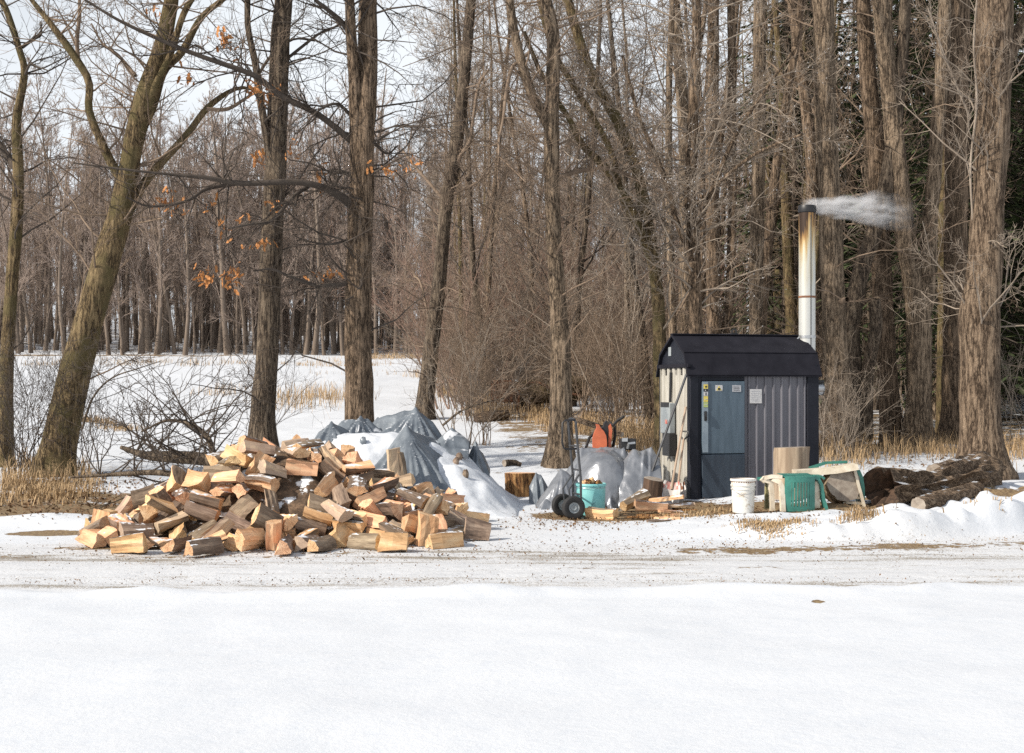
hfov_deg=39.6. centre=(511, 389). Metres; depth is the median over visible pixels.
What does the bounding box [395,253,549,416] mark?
shrub
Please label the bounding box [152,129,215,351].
tree
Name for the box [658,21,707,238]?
tree
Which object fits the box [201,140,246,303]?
tree
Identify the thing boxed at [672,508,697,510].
scrap board
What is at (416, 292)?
shrub
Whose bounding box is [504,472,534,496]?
chopping block
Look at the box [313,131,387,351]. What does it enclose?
tree
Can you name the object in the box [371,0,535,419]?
tree
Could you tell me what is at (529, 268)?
shrub
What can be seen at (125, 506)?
firewood
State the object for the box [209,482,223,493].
firewood
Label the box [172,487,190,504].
firewood
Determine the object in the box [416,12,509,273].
tree
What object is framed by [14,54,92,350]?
tree
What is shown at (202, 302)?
tree
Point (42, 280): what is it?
tree
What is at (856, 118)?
evergreen tree
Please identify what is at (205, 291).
tree
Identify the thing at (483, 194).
tree
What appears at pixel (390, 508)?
firewood
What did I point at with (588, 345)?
shrub
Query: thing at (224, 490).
firewood
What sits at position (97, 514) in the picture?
firewood
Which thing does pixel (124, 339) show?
tree
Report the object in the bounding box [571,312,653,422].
shrub
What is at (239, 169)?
tree
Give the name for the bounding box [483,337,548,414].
shrub
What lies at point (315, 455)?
firewood
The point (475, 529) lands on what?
firewood
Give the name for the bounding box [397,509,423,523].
firewood
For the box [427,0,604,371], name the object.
tree
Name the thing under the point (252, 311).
tree
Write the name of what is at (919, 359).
tree
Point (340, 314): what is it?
tree
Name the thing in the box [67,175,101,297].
tree
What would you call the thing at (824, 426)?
shrub
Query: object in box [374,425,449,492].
tarp
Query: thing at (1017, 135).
evergreen tree
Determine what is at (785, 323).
shrub
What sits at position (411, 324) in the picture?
shrub
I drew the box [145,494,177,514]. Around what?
firewood
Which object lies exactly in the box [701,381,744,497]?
door
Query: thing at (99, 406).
shrub
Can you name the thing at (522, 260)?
shrub
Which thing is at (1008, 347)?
evergreen tree
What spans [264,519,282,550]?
firewood
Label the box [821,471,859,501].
log round
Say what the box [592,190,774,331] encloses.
shrub
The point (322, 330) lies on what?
tree
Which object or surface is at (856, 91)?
evergreen tree
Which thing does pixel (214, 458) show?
firewood
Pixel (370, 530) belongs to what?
firewood
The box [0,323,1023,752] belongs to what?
ground
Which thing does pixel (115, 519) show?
firewood
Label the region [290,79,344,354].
tree
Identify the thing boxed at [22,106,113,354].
tree
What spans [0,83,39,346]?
tree
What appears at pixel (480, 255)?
shrub
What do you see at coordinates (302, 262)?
tree
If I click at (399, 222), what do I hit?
tree
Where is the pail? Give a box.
[730,478,756,512]
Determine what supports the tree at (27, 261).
on the ground at (702, 657)
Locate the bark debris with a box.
[153,446,397,547]
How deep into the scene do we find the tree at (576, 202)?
77.11 m
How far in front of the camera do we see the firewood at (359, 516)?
14.62 m
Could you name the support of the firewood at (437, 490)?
on the firewood at (454, 498)
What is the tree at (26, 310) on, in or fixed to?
on the ground at (702, 657)
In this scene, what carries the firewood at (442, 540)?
on the ground at (702, 657)
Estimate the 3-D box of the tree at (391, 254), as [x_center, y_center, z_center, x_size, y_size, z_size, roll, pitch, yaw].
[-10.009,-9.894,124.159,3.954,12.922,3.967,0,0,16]
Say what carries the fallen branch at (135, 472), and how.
on the ground at (702, 657)
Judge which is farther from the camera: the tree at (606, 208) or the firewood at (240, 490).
the tree at (606, 208)
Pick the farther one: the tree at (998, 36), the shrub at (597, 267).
the shrub at (597, 267)
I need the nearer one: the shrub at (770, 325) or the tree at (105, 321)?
the shrub at (770, 325)
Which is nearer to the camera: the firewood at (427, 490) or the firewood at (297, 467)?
the firewood at (297, 467)
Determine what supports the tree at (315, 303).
on the ground at (702, 657)
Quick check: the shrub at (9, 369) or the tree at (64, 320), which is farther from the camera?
the tree at (64, 320)
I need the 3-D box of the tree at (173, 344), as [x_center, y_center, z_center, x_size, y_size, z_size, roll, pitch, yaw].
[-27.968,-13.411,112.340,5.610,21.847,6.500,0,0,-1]
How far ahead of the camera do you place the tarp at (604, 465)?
19.41 m
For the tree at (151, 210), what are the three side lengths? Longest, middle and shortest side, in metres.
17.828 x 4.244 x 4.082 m
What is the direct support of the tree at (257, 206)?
on the ground at (702, 657)
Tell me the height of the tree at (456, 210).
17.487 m
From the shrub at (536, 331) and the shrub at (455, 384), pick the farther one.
the shrub at (536, 331)
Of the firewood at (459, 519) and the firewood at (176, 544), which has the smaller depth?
the firewood at (176, 544)
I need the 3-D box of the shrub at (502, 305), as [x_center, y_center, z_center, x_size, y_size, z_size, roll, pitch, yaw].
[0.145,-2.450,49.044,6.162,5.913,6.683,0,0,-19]
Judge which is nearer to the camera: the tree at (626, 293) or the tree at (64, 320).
the tree at (626, 293)
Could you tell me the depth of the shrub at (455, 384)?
38.12 m
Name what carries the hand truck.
on the ground at (702, 657)
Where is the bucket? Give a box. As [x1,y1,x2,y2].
[575,482,605,516]
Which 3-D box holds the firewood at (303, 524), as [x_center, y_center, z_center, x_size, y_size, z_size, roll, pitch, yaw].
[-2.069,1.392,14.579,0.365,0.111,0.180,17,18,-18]
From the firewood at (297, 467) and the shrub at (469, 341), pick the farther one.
the shrub at (469, 341)
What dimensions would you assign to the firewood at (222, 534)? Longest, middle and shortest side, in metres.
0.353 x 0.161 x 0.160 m
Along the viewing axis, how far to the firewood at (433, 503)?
15.15 m
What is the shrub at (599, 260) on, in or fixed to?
on the ground at (702, 657)
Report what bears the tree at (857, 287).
on the ground at (702, 657)
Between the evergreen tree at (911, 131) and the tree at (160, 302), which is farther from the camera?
the tree at (160, 302)
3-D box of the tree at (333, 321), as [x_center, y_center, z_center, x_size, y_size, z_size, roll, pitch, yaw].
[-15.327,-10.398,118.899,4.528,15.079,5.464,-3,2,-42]
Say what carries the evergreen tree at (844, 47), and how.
on the ground at (702, 657)
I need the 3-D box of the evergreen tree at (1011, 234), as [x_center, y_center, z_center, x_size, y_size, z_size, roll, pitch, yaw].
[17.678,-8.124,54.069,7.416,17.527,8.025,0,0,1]
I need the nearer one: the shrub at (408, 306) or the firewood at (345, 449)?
the firewood at (345, 449)
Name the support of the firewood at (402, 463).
on the firewood at (392, 460)
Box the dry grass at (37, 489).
[0,350,1023,549]
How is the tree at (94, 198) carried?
on the ground at (702, 657)
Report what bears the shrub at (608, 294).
on the ground at (702, 657)
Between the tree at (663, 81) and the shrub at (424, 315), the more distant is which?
the tree at (663, 81)
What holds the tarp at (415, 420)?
on the snow mound
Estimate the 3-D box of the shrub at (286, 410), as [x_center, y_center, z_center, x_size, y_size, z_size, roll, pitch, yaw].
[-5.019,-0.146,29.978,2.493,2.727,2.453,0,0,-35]
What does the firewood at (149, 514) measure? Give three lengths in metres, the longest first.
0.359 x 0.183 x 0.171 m
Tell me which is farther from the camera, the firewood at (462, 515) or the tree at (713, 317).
the tree at (713, 317)
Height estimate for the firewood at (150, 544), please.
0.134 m
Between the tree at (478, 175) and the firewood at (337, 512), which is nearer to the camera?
the firewood at (337, 512)
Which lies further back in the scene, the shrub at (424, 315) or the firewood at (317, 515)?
the shrub at (424, 315)
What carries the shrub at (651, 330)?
on the ground at (702, 657)
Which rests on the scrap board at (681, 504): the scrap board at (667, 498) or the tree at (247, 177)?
the scrap board at (667, 498)
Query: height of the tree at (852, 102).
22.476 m
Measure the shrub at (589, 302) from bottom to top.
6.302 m
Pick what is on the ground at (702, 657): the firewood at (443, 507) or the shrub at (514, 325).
the shrub at (514, 325)
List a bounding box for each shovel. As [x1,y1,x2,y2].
[663,406,686,502]
[674,430,688,502]
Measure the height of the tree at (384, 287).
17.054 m
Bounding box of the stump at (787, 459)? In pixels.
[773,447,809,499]
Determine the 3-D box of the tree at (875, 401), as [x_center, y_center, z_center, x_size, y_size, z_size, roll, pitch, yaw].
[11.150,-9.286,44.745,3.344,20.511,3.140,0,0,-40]
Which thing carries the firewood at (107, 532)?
on the ground at (702, 657)
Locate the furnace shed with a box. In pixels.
[656,205,824,499]
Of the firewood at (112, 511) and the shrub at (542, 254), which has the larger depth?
the shrub at (542, 254)
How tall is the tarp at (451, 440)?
0.417 m
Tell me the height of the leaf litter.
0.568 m
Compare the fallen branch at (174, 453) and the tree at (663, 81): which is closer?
the fallen branch at (174, 453)
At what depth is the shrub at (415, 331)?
66.72 m
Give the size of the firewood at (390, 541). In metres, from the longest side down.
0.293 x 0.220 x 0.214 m
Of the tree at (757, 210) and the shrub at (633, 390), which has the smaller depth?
the tree at (757, 210)
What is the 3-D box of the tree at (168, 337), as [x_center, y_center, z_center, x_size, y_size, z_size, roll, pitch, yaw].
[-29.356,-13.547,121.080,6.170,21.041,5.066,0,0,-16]
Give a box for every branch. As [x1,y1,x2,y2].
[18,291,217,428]
[53,348,249,511]
[71,352,280,488]
[75,315,281,471]
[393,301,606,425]
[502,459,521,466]
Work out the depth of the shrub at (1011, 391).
30.81 m
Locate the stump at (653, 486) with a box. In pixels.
[642,476,662,502]
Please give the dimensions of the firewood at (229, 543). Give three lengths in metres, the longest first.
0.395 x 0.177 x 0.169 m
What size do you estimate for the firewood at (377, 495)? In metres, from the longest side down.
0.394 x 0.144 x 0.143 m
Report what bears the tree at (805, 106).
on the ground at (702, 657)
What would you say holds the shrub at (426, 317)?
on the ground at (702, 657)
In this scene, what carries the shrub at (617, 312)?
on the ground at (702, 657)
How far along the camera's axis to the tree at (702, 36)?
40.78 m
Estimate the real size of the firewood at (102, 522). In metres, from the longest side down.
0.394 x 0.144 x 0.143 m
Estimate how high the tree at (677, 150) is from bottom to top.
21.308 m
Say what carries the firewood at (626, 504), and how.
on the ground at (702, 657)
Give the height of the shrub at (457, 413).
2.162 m
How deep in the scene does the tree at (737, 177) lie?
90.24 m
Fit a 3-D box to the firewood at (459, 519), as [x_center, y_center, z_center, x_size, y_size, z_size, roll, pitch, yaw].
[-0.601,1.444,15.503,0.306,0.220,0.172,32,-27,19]
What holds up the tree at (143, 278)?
on the ground at (702, 657)
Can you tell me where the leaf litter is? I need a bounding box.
[0,438,1023,587]
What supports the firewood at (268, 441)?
on the firewood
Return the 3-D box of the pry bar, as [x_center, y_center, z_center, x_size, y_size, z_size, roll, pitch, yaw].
[2.090,0.686,19.632,0.936,1.817,0.035,0,0,-39]
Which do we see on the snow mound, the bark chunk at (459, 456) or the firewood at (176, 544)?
the bark chunk at (459, 456)
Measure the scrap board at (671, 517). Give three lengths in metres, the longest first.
0.353 x 0.106 x 0.041 m
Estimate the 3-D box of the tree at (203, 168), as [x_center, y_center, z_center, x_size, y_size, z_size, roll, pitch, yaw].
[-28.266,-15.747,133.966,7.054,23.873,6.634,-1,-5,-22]
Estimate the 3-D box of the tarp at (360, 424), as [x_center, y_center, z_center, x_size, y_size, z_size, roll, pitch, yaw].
[-2.163,0.747,20.337,0.864,0.762,1.314,0,0,0]
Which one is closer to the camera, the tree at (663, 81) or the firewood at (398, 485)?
the firewood at (398, 485)
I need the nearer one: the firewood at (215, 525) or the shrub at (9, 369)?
the firewood at (215, 525)
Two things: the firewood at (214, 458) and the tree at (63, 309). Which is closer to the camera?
the firewood at (214, 458)
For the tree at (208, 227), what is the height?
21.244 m
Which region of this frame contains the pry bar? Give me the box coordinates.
[652,374,686,471]
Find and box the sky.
[0,0,1023,322]
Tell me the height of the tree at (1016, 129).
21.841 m
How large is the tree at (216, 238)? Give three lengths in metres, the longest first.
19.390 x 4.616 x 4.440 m
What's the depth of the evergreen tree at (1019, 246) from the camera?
47.75 m
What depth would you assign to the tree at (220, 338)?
115.13 m
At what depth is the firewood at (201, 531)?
14.46 m
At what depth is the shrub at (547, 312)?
54.50 m
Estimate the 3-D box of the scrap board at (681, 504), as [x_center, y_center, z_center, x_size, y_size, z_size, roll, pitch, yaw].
[2.108,1.482,18.298,0.505,0.038,0.111,-3,13,-4]
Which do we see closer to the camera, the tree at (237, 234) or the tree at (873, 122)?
the tree at (873, 122)
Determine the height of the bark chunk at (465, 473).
0.136 m
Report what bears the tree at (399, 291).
on the ground at (702, 657)
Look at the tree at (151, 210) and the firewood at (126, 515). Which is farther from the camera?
the tree at (151, 210)
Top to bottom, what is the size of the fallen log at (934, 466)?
0.356 m
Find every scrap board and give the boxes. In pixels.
[627,516,653,518]
[636,513,669,516]
[646,518,670,521]
[649,495,684,501]
[654,516,681,519]
[658,509,681,512]
[668,502,695,506]
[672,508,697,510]
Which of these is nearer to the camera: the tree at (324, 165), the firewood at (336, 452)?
the firewood at (336, 452)
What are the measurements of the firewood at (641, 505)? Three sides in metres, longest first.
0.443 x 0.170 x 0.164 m
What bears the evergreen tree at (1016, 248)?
on the ground at (702, 657)
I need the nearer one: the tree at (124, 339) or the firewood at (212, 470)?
the firewood at (212, 470)
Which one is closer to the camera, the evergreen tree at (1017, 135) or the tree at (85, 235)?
the evergreen tree at (1017, 135)
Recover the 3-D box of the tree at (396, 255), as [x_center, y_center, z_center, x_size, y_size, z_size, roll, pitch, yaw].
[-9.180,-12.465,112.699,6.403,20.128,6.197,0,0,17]
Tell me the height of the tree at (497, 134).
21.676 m
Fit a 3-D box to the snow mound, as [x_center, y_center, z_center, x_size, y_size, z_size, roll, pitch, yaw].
[-1.698,1.165,19.797,4.005,1.171,4.995,0,0,0]
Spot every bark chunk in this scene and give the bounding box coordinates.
[360,437,365,444]
[453,457,459,464]
[456,452,462,459]
[463,469,468,477]
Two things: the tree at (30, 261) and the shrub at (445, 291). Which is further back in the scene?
the tree at (30, 261)
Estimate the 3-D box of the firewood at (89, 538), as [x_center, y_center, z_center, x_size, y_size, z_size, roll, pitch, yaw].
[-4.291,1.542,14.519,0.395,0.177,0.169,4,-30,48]
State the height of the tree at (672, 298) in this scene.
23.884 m
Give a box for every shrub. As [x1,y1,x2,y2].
[0,285,129,471]
[0,315,101,476]
[0,338,70,474]
[19,324,142,473]
[61,353,134,464]
[212,322,335,429]
[317,190,615,408]
[345,151,617,381]
[371,221,567,389]
[372,237,511,397]
[372,257,466,385]
[375,230,545,388]
[376,265,537,401]
[377,277,550,445]
[387,282,543,397]
[389,260,548,373]
[390,146,648,403]
[390,271,453,383]
[391,219,544,305]
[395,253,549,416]
[398,247,543,381]
[401,243,589,376]
[403,314,524,422]
[407,292,535,391]
[410,228,543,320]
[415,266,546,405]
[422,239,603,304]
[422,258,543,379]
[426,216,612,379]
[429,234,597,367]
[431,217,619,349]
[434,341,536,445]
[437,286,521,394]
[441,241,582,377]
[441,270,542,408]
[444,193,592,379]
[448,251,620,373]
[449,225,610,300]
[452,195,608,354]
[452,219,603,379]
[455,262,550,404]
[461,319,549,409]
[468,258,539,360]
[469,241,632,327]
[481,278,591,405]
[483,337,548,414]
[484,340,584,417]
[487,263,647,417]
[491,193,688,428]
[492,304,617,414]
[493,311,590,378]
[506,230,621,376]
[508,270,603,378]
[509,255,633,390]
[509,284,664,411]
[512,155,798,403]
[526,223,736,402]
[531,270,668,430]
[536,267,648,384]
[537,198,665,375]
[544,226,644,363]
[544,243,650,384]
[549,314,652,412]
[569,248,704,406]
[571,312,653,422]
[571,359,648,431]
[575,303,666,415]
[575,336,631,412]
[580,235,704,374]
[582,261,667,380]
[587,232,622,363]
[587,250,632,383]
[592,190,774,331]
[598,225,744,322]
[599,252,748,360]
[604,295,704,428]
[606,348,652,421]
[607,279,704,412]
[652,260,746,361]
[703,289,748,333]
[732,289,784,333]
[739,299,822,363]
[781,303,876,417]
[819,333,902,461]
[819,350,910,460]
[819,375,863,460]
[860,262,1017,410]
[868,303,935,413]
[1001,328,1023,440]
[1001,332,1020,405]
[1003,304,1023,403]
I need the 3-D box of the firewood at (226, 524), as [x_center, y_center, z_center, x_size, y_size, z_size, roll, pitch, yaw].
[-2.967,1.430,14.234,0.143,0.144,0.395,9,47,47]
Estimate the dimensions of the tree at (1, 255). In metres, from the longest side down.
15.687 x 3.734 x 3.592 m
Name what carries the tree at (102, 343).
on the ground at (702, 657)
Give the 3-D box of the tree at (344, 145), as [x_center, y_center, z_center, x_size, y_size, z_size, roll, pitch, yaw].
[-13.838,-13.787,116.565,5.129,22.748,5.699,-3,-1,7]
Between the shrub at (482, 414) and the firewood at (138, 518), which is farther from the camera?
the shrub at (482, 414)
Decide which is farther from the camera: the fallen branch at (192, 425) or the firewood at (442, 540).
the fallen branch at (192, 425)
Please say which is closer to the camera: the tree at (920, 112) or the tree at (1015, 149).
the tree at (920, 112)
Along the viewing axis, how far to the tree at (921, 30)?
40.10 m
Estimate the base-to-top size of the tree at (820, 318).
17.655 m
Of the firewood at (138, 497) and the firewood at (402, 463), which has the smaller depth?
the firewood at (138, 497)
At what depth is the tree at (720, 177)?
54.62 m
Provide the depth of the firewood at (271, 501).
14.78 m
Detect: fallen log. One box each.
[473,410,509,422]
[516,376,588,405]
[573,416,623,436]
[858,453,1006,506]
[911,481,984,508]
[926,451,990,471]
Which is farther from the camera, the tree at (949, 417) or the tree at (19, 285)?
the tree at (19, 285)
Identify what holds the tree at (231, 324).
on the ground at (702, 657)
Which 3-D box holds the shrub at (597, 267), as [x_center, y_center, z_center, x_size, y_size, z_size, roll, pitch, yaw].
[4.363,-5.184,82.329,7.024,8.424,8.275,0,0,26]
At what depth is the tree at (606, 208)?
88.81 m
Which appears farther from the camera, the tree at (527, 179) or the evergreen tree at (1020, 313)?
the tree at (527, 179)
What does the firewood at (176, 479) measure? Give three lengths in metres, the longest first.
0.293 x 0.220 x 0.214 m
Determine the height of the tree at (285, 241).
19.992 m
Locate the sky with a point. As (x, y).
(227, 80)
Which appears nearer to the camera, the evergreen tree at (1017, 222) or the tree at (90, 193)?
the evergreen tree at (1017, 222)
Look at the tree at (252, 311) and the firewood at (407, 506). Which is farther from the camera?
the tree at (252, 311)
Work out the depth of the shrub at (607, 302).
49.00 m
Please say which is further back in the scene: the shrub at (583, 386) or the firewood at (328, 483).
the shrub at (583, 386)
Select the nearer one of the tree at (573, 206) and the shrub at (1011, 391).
the shrub at (1011, 391)
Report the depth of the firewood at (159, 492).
14.99 m
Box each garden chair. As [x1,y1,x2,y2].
[757,473,827,511]
[792,461,865,506]
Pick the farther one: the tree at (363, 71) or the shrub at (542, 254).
the shrub at (542, 254)
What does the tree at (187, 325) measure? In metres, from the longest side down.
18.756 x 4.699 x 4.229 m
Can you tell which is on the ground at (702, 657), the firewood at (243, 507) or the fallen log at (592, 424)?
the fallen log at (592, 424)
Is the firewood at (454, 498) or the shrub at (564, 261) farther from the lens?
the shrub at (564, 261)
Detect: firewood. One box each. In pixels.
[75,529,106,548]
[77,515,109,535]
[79,528,102,534]
[84,509,112,526]
[91,509,109,524]
[97,526,117,545]
[104,509,117,525]
[108,513,133,531]
[109,532,147,552]
[115,495,133,514]
[118,522,153,539]
[124,513,136,522]
[130,483,154,511]
[132,512,143,522]
[134,503,157,512]
[138,505,157,522]
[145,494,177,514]
[146,538,154,548]
[149,486,173,501]
[149,537,174,547]
[154,500,183,529]
[154,511,188,534]
[157,480,167,489]
[160,535,191,551]
[166,465,185,491]
[169,522,186,538]
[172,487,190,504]
[181,469,210,492]
[184,500,220,521]
[184,536,223,555]
[188,519,216,539]
[189,489,224,512]
[202,519,231,537]
[203,466,240,478]
[203,516,234,537]
[205,451,223,465]
[207,530,227,541]
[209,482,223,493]
[209,484,234,495]
[211,469,245,484]
[218,456,241,465]
[220,444,253,467]
[223,532,237,551]
[224,511,250,532]
[229,494,258,518]
[232,483,249,498]
[235,528,264,551]
[236,435,267,449]
[238,440,275,456]
[244,473,279,492]
[245,450,275,474]
[250,502,283,530]
[257,459,286,478]
[263,437,278,446]
[264,488,279,513]
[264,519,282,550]
[274,534,293,554]
[280,438,308,451]
[280,514,297,530]
[282,527,296,537]
[283,447,311,458]
[285,458,318,475]
[293,439,324,448]
[293,528,318,549]
[294,517,326,535]
[294,534,318,551]
[303,505,333,526]
[307,447,321,462]
[307,492,336,512]
[307,534,336,551]
[314,471,338,496]
[318,445,344,470]
[318,459,344,483]
[320,499,354,521]
[325,441,335,449]
[328,522,355,547]
[330,448,344,456]
[330,483,351,508]
[331,519,366,532]
[341,444,354,457]
[341,460,374,475]
[342,451,363,474]
[343,471,372,487]
[345,487,365,503]
[346,533,380,549]
[347,475,368,495]
[349,509,367,523]
[352,486,386,509]
[358,499,388,522]
[359,510,387,528]
[366,469,394,477]
[366,528,384,535]
[368,477,398,492]
[368,478,396,499]
[376,499,403,519]
[377,532,408,551]
[378,521,413,543]
[380,488,395,502]
[386,447,399,475]
[389,519,415,537]
[394,473,415,486]
[395,482,402,495]
[396,487,429,507]
[396,495,411,513]
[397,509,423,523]
[398,452,406,475]
[401,513,417,533]
[408,482,434,502]
[414,486,442,509]
[414,510,438,546]
[417,501,449,514]
[422,487,432,494]
[423,493,442,514]
[425,531,463,548]
[434,514,446,532]
[440,493,464,502]
[444,516,455,528]
[445,488,457,494]
[445,500,454,508]
[445,510,464,525]
[446,524,464,538]
[453,509,467,519]
[454,502,468,513]
[464,516,490,540]
[465,511,489,521]
[585,506,618,519]
[620,488,650,510]
[634,498,668,510]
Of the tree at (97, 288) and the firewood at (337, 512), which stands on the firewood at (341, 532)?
the firewood at (337, 512)
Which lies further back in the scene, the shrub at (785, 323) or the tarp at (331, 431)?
the shrub at (785, 323)
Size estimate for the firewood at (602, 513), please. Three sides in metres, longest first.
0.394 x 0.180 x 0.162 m
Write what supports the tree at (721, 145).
on the ground at (702, 657)
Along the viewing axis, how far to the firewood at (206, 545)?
13.72 m
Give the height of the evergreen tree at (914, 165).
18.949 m
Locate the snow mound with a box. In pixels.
[307,432,519,517]
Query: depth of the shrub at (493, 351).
40.81 m
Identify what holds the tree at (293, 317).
on the ground at (702, 657)
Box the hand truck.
[551,417,588,519]
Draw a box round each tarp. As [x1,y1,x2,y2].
[312,421,348,449]
[338,416,381,433]
[373,407,441,439]
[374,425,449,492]
[437,427,470,458]
[469,441,489,476]
[529,473,547,503]
[535,469,576,509]
[566,447,627,508]
[619,447,663,502]
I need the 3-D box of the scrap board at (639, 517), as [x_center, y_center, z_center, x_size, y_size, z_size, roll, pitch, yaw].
[1.604,1.571,17.503,0.379,0.036,0.095,3,-10,-10]
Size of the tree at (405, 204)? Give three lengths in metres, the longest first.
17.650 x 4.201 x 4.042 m
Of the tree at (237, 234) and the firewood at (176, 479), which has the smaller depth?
the firewood at (176, 479)
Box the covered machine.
[585,415,635,449]
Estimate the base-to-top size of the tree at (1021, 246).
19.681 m
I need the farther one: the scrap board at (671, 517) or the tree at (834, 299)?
the tree at (834, 299)
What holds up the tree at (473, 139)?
on the ground at (702, 657)
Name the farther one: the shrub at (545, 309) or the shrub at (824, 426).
the shrub at (545, 309)
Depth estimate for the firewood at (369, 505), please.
14.76 m
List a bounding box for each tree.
[0,0,148,467]
[0,0,308,477]
[0,75,55,351]
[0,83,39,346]
[0,98,53,352]
[0,157,50,281]
[0,160,45,353]
[0,178,7,296]
[0,179,44,317]
[0,186,29,310]
[2,202,47,321]
[11,0,510,422]
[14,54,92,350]
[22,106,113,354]
[24,168,76,349]
[25,123,72,343]
[42,189,77,342]
[42,193,79,349]
[47,127,129,291]
[52,167,88,330]
[53,177,83,311]
[56,102,119,308]
[57,110,104,353]
[63,124,102,346]
[64,186,111,350]
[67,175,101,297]
[69,140,124,344]
[71,114,123,349]
[73,148,129,354]
[74,160,140,305]
[91,138,140,352]
[92,121,155,349]
[109,218,149,354]
[112,216,140,326]
[119,168,164,338]
[120,89,196,353]
[123,107,191,353]
[130,194,157,345]
[133,111,200,349]
[133,168,186,345]
[135,186,174,353]
[136,117,186,354]
[138,123,209,336]
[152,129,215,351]
[159,160,213,353]
[164,118,210,354]
[165,113,237,347]
[166,155,227,346]
[170,0,400,446]
[174,140,217,348]
[177,188,219,351]
[178,68,258,354]
[181,162,236,351]
[183,111,236,335]
[189,98,245,352]
[195,141,241,345]
[198,111,287,305]
[199,162,259,354]
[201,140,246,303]
[203,115,252,317]
[206,163,256,318]
[213,197,260,351]
[217,124,260,344]
[221,144,258,352]
[222,187,258,353]
[225,191,257,339]
[235,107,311,354]
[235,198,259,354]
[242,106,308,288]
[245,161,264,310]
[246,133,304,352]
[257,140,304,346]
[281,188,324,354]
[282,175,316,327]
[282,179,343,351]
[283,139,311,349]
[284,124,342,354]
[285,114,338,354]
[286,118,321,338]
[286,154,311,347]
[287,163,326,352]
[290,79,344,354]
[295,165,349,354]
[300,157,338,304]
[300,174,343,350]
[300,182,335,351]
[301,153,343,354]
[302,206,328,336]
[304,149,346,346]
[312,144,374,355]
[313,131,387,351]
[319,95,349,298]
[324,68,404,280]
[324,129,393,302]
[332,117,392,298]
[348,182,394,348]
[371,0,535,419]
[371,153,393,320]
[371,203,392,354]
[372,178,423,355]
[373,181,407,342]
[374,112,434,353]
[374,177,398,349]
[375,125,431,350]
[376,206,415,317]
[377,171,401,343]
[378,198,402,342]
[379,0,534,393]
[380,145,423,349]
[382,0,530,401]
[389,0,687,468]
[394,2,486,312]
[395,41,492,333]
[402,189,437,351]
[403,0,565,384]
[405,12,498,286]
[407,0,536,283]
[407,92,498,301]
[408,184,440,338]
[411,217,437,347]
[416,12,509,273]
[421,0,566,379]
[422,1,536,276]
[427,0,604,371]
[448,0,563,283]
[452,92,517,260]
[462,31,537,258]
[463,0,619,377]
[463,0,768,454]
[474,106,527,273]
[480,28,576,268]
[486,0,687,405]
[495,34,573,269]
[500,112,544,296]
[508,60,614,292]
[509,0,683,425]
[509,2,614,298]
[515,1,617,286]
[517,0,862,333]
[528,7,629,310]
[531,1,623,302]
[536,1,641,303]
[537,0,815,336]
[560,0,663,346]
[560,0,706,409]
[561,96,619,284]
[571,85,636,291]
[578,0,724,332]
[582,0,689,329]
[592,0,849,332]
[613,0,783,364]
[633,18,696,300]
[636,1,743,318]
[641,59,722,270]
[658,0,741,211]
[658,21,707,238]
[666,0,821,344]
[672,0,753,319]
[672,36,727,241]
[681,7,752,323]
[682,0,800,303]
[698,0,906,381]
[702,1,859,273]
[705,34,748,333]
[719,75,749,332]
[720,0,923,282]
[721,0,903,391]
[724,0,857,329]
[724,0,867,334]
[724,164,750,333]
[725,0,812,333]
[725,14,781,327]
[725,61,823,394]
[727,0,922,458]
[734,18,903,393]
[735,22,857,321]
[737,98,750,235]
[739,0,813,244]
[742,0,1019,449]
[744,1,849,333]
[765,0,840,256]
[765,0,947,441]
[765,0,972,447]
[767,0,855,302]
[769,0,975,288]
[771,0,904,425]
[773,0,936,289]
[784,0,864,408]
[796,0,1023,403]
[806,0,915,359]
[835,1,893,335]
[837,0,918,409]
[838,0,933,381]
[838,8,935,393]
[839,30,863,277]
[840,0,1014,384]
[842,0,1023,292]
[846,13,923,244]
[847,10,935,325]
[851,0,1023,227]
[854,39,1023,290]
[861,0,1023,398]
[862,1,1023,414]
[868,0,1023,443]
[871,0,1023,480]
[892,0,1023,390]
[893,1,1023,431]
[894,57,1023,345]
[897,0,1023,400]
[899,0,1023,385]
[916,0,1019,419]
[1001,0,1023,393]
[1001,7,1023,388]
[1002,3,1023,393]
[1002,94,1023,321]
[1004,100,1022,385]
[1006,0,1023,271]
[1008,0,1022,323]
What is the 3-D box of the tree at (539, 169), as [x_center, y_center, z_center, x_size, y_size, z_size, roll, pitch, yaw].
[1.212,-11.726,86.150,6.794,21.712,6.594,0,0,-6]
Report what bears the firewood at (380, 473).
on the firewood at (406, 480)
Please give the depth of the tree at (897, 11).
40.67 m
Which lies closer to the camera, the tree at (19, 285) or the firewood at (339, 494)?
the firewood at (339, 494)
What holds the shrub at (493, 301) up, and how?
on the ground at (702, 657)
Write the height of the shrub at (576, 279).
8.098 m
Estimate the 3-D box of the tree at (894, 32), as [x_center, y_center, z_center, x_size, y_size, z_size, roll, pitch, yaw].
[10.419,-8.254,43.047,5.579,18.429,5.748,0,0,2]
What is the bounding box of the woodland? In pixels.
[0,41,1019,353]
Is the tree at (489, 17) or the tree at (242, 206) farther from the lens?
the tree at (242, 206)
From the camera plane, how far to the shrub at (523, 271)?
64.15 m
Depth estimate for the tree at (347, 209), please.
119.36 m

